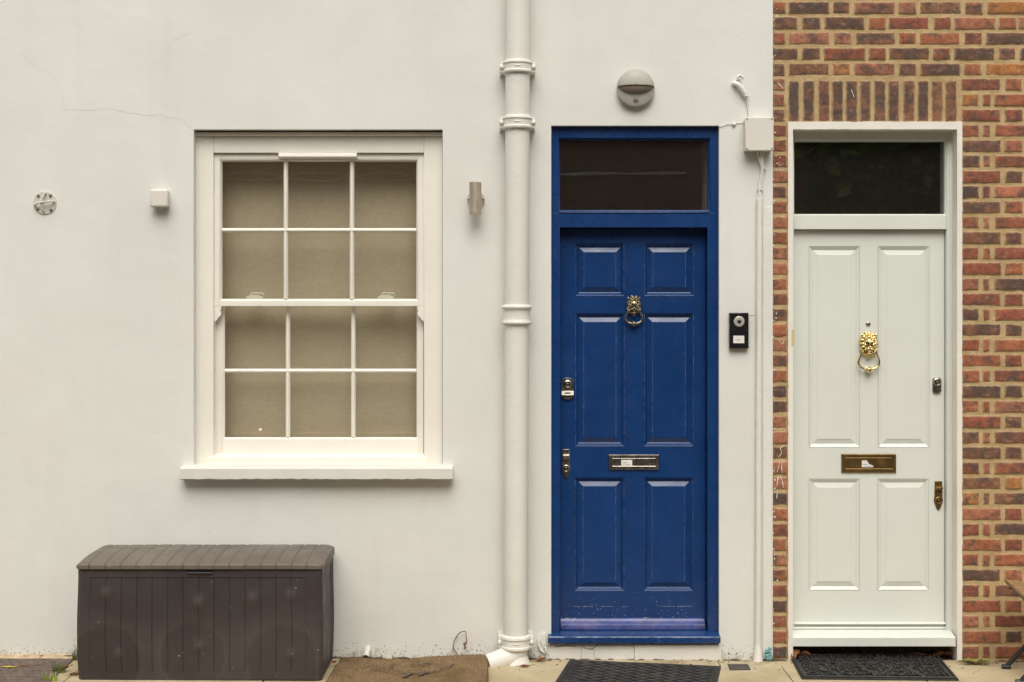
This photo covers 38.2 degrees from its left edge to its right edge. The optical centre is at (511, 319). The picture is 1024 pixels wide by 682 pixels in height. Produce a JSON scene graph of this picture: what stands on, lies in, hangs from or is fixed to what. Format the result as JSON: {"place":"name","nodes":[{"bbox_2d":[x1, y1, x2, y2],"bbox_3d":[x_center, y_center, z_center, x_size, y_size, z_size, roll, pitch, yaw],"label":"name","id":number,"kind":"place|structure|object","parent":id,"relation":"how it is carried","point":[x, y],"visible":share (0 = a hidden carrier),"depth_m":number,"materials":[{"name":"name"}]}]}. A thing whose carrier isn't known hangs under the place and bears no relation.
{"place":"outdoors","nodes":[
{"label":"outdoors","id":0,"kind":"place"},
{"bbox_2d":[0,658,72,681],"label":"pavement","id":1,"kind":"structure","parent":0,"point":[31,670],"depth_m":6.90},
{"bbox_2d":[41,672,57,681],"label":"grass tuft","id":2,"kind":"object","parent":1,"relation":"on","point":[53,678],"visible":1,"depth_m":6.71,"materials":[{"name":"green plant"}]},
{"bbox_2d":[5,658,1023,681],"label":"pavement","id":3,"kind":"structure","parent":0,"point":[767,672],"depth_m":6.92,"materials":[{"name":"stone"}]},
{"bbox_2d":[0,654,71,658],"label":"mortar fillet","id":4,"kind":"object","parent":3,"relation":"on","point":[31,656],"visible":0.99,"depth_m":7.18,"materials":[{"name":"beige concrete"}]},
{"bbox_2d":[50,662,67,673],"bbox_3d":[-2.111,1.614,6.868,0.090,0.051,0.072,0,0,-18],"label":"grass tuft","id":5,"kind":"object","parent":3,"relation":"on","point":[57,668],"visible":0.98,"depth_m":6.86,"materials":[{"name":"green plant"}]},
{"bbox_2d":[71,647,77,660],"bbox_3d":[-2.103,1.600,7.118,0.091,0.079,0.077,0,0,29],"label":"grass tuft","id":6,"kind":"object","parent":3,"relation":"on","point":[74,654],"visible":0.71,"depth_m":7.11,"materials":[{"name":"green plant"}]},
{"bbox_2d":[76,544,334,679],"bbox_3d":[-1.423,1.363,6.942,1.127,0.554,0.444,0,0,0],"label":"storage box","id":7,"kind":"object","parent":3,"relation":"on","point":[207,612],"visible":1,"depth_m":6.73,"materials":[{"name":"brown plastic"}]},
{"bbox_2d":[326,653,488,681],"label":"coir mat","id":8,"kind":"object","parent":3,"relation":"on","point":[460,668],"visible":1,"depth_m":6.87,"materials":[{"name":"brown wicker"}]},
{"bbox_2d":[452,631,466,654],"bbox_3d":[-0.253,1.567,7.175,0.076,0.117,0.019,0,0,15],"label":"dry stem","id":9,"kind":"object","parent":3,"relation":"on","point":[465,643],"visible":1,"depth_m":7.17,"materials":[{"name":"plant"}]},
{"bbox_2d":[8,657,1022,673],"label":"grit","id":10,"kind":"object","parent":3,"relation":"on","point":[691,664],"visible":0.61,"depth_m":7.12,"materials":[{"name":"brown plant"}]},
{"bbox_2d":[555,660,720,681],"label":"rubber mat","id":11,"kind":"object","parent":3,"relation":"on","point":[590,671],"visible":1,"depth_m":6.89,"materials":[{"name":"black rubber"}]},
{"bbox_2d":[723,663,758,671],"bbox_3d":[1.083,1.658,7.039,0.161,0.015,0.194,0,0,0],"label":"drain cover","id":12,"kind":"object","parent":3,"relation":"on","point":[738,667],"visible":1,"depth_m":7.02,"materials":[{"name":"grey metal"}]},
{"bbox_2d":[764,647,772,660],"bbox_3d":[1.246,1.624,7.178,0.040,0.070,0.032,0,0,0],"label":"rag","id":13,"kind":"object","parent":3,"relation":"on","point":[768,655],"visible":1,"depth_m":7.17,"materials":[{"name":"teal fabric"}]},
{"bbox_2d":[791,653,958,680],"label":"rubber mat","id":14,"kind":"object","parent":3,"relation":"on","point":[900,666],"visible":1,"depth_m":6.99,"materials":[{"name":"black rubber"}]},
{"bbox_2d":[791,649,799,658],"bbox_3d":[1.379,1.633,7.195,0.055,0.044,0.079,0,0,0],"label":"leaf","id":15,"kind":"object","parent":14,"relation":"on","point":[796,652],"visible":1,"depth_m":7.21,"materials":[{"name":"brown plant"}]},
{"bbox_2d":[799,650,810,655],"bbox_3d":[1.423,1.632,7.223,0.069,0.026,0.037,0,0,0],"label":"leaf","id":16,"kind":"object","parent":14,"relation":"on","point":[804,653],"visible":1,"depth_m":7.21,"materials":[{"name":"brown plant"}]},
{"bbox_2d":[904,652,926,654],"bbox_3d":[1.984,1.642,7.259,0.111,0.010,0.032,0,0,0],"label":"leaf","id":17,"kind":"object","parent":14,"relation":"on","point":[916,653],"visible":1,"depth_m":7.26,"materials":[{"name":"brown plant"}]},
{"bbox_2d":[933,650,944,655],"bbox_3d":[2.094,1.640,7.265,0.084,0.027,0.040,0,0,0],"label":"leaf","id":18,"kind":"object","parent":14,"relation":"on","point":[938,652],"visible":1,"depth_m":7.26,"materials":[{"name":"brown plant"}]},
{"bbox_2d":[960,658,988,664],"bbox_3d":[2.227,1.647,7.126,0.153,0.031,0.076,0,0,0],"label":"weed","id":19,"kind":"object","parent":3,"relation":"on","point":[976,661],"visible":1,"depth_m":7.12,"materials":[{"name":"green plant"}]},
{"bbox_2d":[1001,580,1023,681],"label":"folding chair","id":20,"kind":"object","parent":3,"relation":"on","point":[1017,586],"visible":1,"depth_m":7.02,"materials":[{"name":"brown wood"}]},
{"bbox_2d":[40,655,1023,661],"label":"dirt","id":21,"kind":"structure","parent":0,"point":[613,659],"depth_m":7.18,"materials":[{"name":"brown soil"}]},
{"label":"street","id":22,"kind":"structure","parent":0,"visible":0},
{"bbox_2d":[0,0,772,661],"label":"rendered house","id":23,"kind":"structure","parent":22,"relation":"on","point":[278,320],"depth_m":7.20,"materials":[{"name":"beige paint"}]},
{"bbox_2d":[33,191,56,213],"bbox_3d":[-2.274,-0.569,7.183,0.113,0.113,0.038,0,0,0],"label":"anchor plate","id":24,"kind":"object","parent":23,"relation":"attached to","point":[44,202],"visible":1,"depth_m":7.19,"materials":[{"name":"grey paint"}]},
{"bbox_2d":[150,189,169,208],"bbox_3d":[-1.706,-0.583,7.169,0.087,0.095,0.062,0,0,0],"label":"sensor box","id":25,"kind":"object","parent":23,"relation":"attached to","point":[159,198],"visible":1,"depth_m":7.14,"materials":[{"name":"white plastic"}]},
{"bbox_2d":[180,132,452,479],"bbox_3d":[-0.944,-0.076,7.290,1.317,1.699,0.322,0,0,0],"label":"sash window","id":26,"kind":"structure","parent":23,"relation":"in","point":[319,255],"depth_m":7.44,"materials":[{"name":"beige paint"}]},
{"bbox_2d":[363,645,370,657],"bbox_3d":[-0.703,1.612,7.173,0.031,0.062,0.105,0,0,3],"label":"overflow pipe","id":27,"kind":"object","parent":23,"relation":"attached to","point":[367,651],"visible":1,"depth_m":7.15,"materials":[{"name":"white plastic"}]},
{"bbox_2d":[467,182,484,214],"bbox_3d":[-0.175,-0.585,7.151,0.084,0.156,0.098,0,0,0],"label":"spotlight","id":28,"kind":"object","parent":23,"relation":"attached to","point":[475,199],"visible":1,"depth_m":7.11,"materials":[{"name":"silver metal"}]},
{"bbox_2d":[484,0,535,666],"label":"downpipe","id":29,"kind":"object","parent":23,"relation":"attached to","point":[517,122],"visible":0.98,"depth_m":7.06,"materials":[{"name":"metal"}]},
{"bbox_2d":[560,229,704,629],"bbox_3d":[0.595,0.540,7.301,0.719,1.976,0.087,0,0,0],"label":"front door","id":30,"kind":"structure","parent":23,"relation":"in","point":[632,301],"depth_m":7.30,"materials":[{"name":"blue paint"}]},
{"bbox_2d":[617,69,654,106],"bbox_3d":[0.600,-1.123,7.161,0.185,0.185,0.078,0,0,0],"label":"bulkhead lamp","id":31,"kind":"object","parent":23,"relation":"attached to","point":[635,87],"visible":1,"depth_m":7.15,"materials":[{"name":"grey plastic"}]},
{"bbox_2d":[731,75,750,116],"bbox_3d":[1.115,-1.085,7.183,0.098,0.216,0.036,0,0,7],"label":"cable","id":32,"kind":"object","parent":23,"relation":"attached to","point":[739,86],"visible":1,"depth_m":7.18,"materials":[{"name":"paint"}]},
{"bbox_2d":[729,313,755,347],"bbox_3d":[1.123,0.053,7.182,0.134,0.173,0.036,0,0,0],"label":"doorbell","id":33,"kind":"object","parent":23,"relation":"attached to","point":[738,330],"visible":1,"depth_m":7.17,"materials":[{"name":"black plastic"}]},
{"bbox_2d":[743,117,773,151],"bbox_3d":[1.193,-0.895,7.162,0.136,0.161,0.076,0,0,0],"label":"junction box","id":34,"kind":"object","parent":23,"relation":"attached to","point":[758,133],"visible":1,"depth_m":7.13,"materials":[{"name":"white plastic"}]},
{"bbox_2d":[757,151,765,203],"bbox_3d":[1.212,-0.689,7.182,0.047,0.260,0.030,0,0,0],"label":"cable bundle","id":35,"kind":"object","parent":34,"relation":"hanging from","point":[762,168],"visible":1,"depth_m":7.17,"materials":[{"name":"paint"}]},
{"bbox_2d":[753,199,771,661],"bbox_3d":[1.217,0.547,7.182,0.096,2.260,0.052,0,0,0],"label":"conduit","id":36,"kind":"object","parent":23,"relation":"attached to","point":[767,428],"visible":0.97,"depth_m":7.20,"materials":[{"name":"paint"}]},
{"bbox_2d":[773,0,1023,660],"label":"brick house","id":37,"kind":"structure","parent":22,"relation":"on","point":[898,338],"depth_m":7.25,"materials":[{"name":"brown brick"}]},
{"bbox_2d":[794,230,945,628],"bbox_3d":[1.768,0.547,7.314,0.757,1.979,0.097,0,0,0],"label":"front door","id":38,"kind":"structure","parent":37,"relation":"in","point":[869,304],"depth_m":7.32,"materials":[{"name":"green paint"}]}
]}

